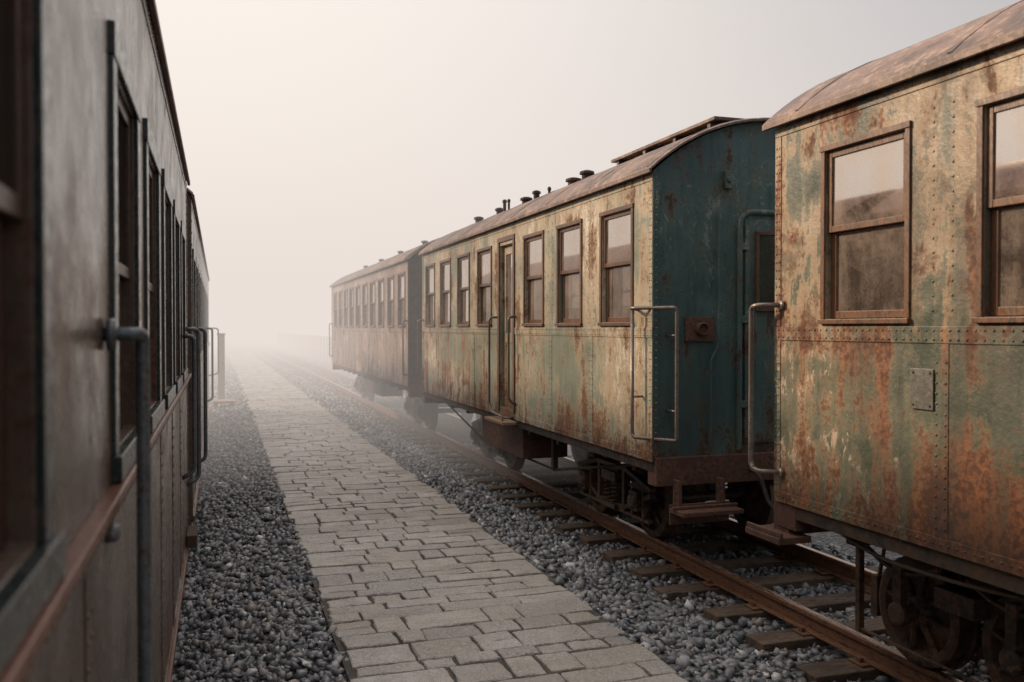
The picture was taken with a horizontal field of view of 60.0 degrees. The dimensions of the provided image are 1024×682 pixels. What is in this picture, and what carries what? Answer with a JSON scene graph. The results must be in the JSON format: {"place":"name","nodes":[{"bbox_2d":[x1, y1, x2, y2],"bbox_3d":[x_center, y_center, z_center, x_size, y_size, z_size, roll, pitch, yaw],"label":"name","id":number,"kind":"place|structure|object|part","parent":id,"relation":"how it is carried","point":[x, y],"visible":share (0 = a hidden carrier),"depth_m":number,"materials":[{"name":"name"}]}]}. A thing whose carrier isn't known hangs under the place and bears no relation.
{"place":"outdoors","nodes":[
{"label":"outdoors","id":0,"kind":"place"},
{"bbox_2d":[209,331,331,360],"bbox_3d":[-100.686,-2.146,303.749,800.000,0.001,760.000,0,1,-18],"label":"ground","id":1,"kind":"structure","parent":0,"point":[270,337],"depth_m":273.52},
{"bbox_2d":[277,333,331,361],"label":"wooden fence","id":2,"kind":"object","parent":1,"relation":"on","point":[284,340],"visible":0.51,"depth_m":78.27,"materials":[{"name":"brown wood"}]},
{"bbox_2d":[171,340,992,681],"bbox_3d":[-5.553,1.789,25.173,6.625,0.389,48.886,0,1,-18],"label":"ballast","id":3,"kind":"structure","parent":1,"relation":"on","point":[487,507],"depth_m":7.62,"materials":[{"name":"gravel"}]},
{"bbox_2d":[217,333,224,398],"bbox_3d":[-8.622,0.795,26.278,0.240,2.050,0.375,0,1,-18],"label":"post","id":4,"kind":"object","parent":3,"relation":"on","point":[221,384],"visible":0.74,"depth_m":26.13,"materials":[{"name":"brown wood"}]},
{"bbox_2d":[213,399,233,408],"bbox_3d":[-7.732,1.698,23.750,0.550,0.220,0.700,0,1,-18],"label":"timber step","id":5,"kind":"object","parent":3,"relation":"on","point":[216,402],"visible":0.83,"depth_m":23.47,"materials":[{"name":"brown wood"}]},
{"bbox_2d":[228,353,688,681],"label":"stone path","id":6,"kind":"structure","parent":3,"relation":"on","point":[535,604],"depth_m":7.29,"materials":[{"name":"grey stone"}]},
{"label":"railway track","id":7,"kind":"structure","parent":3,"relation":"on","visible":0},
{"bbox_2d":[0,0,200,681],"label":"passenger rail car","id":8,"kind":"object","parent":7,"relation":"on","point":[98,537],"visible":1,"depth_m":1.89,"materials":[{"name":"paint"}]},
{"bbox_3d":[-2.251,-0.210,1.843,2.559,0.928,9.900,0,1,-18],"label":"window glass","id":9,"kind":"part","parent":8,"relation":"part of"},
{"bbox_2d":[187,188,218,525],"bbox_3d":[-6.505,0.038,15.097,2.886,3.971,16.450,0,1,-18],"label":"passenger rail car","id":10,"kind":"object","parent":7,"relation":"on","point":[198,294],"visible":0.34,"depth_m":8.79,"materials":[{"name":"paint"}]},
{"bbox_2d":[247,344,983,681],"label":"railway track","id":11,"kind":"structure","parent":1,"relation":"on","point":[871,659],"depth_m":8.18,"materials":[{"name":"brown metal"}]},
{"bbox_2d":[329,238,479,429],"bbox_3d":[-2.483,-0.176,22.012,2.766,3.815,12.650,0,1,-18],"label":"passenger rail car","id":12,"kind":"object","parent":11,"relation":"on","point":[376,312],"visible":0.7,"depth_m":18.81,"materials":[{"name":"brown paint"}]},
{"bbox_3d":[-2.408,-0.852,21.842,2.558,0.878,10.440,0,1,-18],"label":"window glass","id":13,"kind":"part","parent":12,"relation":"part of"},
{"bbox_2d":[417,116,775,539],"bbox_3d":[0.985,-0.059,11.447,2.832,3.895,9.590,0,1,-18],"label":"passenger rail car","id":14,"kind":"object","parent":11,"relation":"on","point":[598,323],"visible":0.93,"depth_m":7.74,"materials":[{"name":"green paint"}]},
{"bbox_3d":[1.163,-0.164,11.062,2.510,2.000,0.530,0,1,-18],"label":"door leaf","id":15,"kind":"part","parent":14,"relation":"part of","materials":[{"name":"green paint"}]},
{"bbox_3d":[1.024,-0.699,11.492,2.558,0.878,7.650,0,1,-18],"label":"window glass","id":16,"kind":"part","parent":14,"relation":"part of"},
{"bbox_3d":[2.359,-0.098,7.471,1.068,1.994,0.048,0,1,-18],"label":"end door","id":17,"kind":"part","parent":14,"relation":"part of","materials":[{"name":"teal paint"}]},
{"bbox_3d":[2.299,-0.580,7.439,0.590,0.660,0.030,0,1,-18],"label":"end door window frame","id":18,"kind":"part","parent":14,"relation":"part of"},
{"bbox_2d":[745,0,1023,681],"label":"passenger rail car","id":19,"kind":"object","parent":11,"relation":"on","point":[898,305],"visible":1,"depth_m":4.54,"materials":[{"name":"green paint"}]},
{"bbox_3d":[4.159,-0.558,2.034,2.559,0.878,7.160,0,1,-18],"label":"window glass","id":20,"kind":"part","parent":19,"relation":"part of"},
{"bbox_2d":[155,0,1020,330],"label":"sky","id":21,"kind":"structure","parent":0,"point":[323,141],"materials":[{"name":"white"}]}
]}

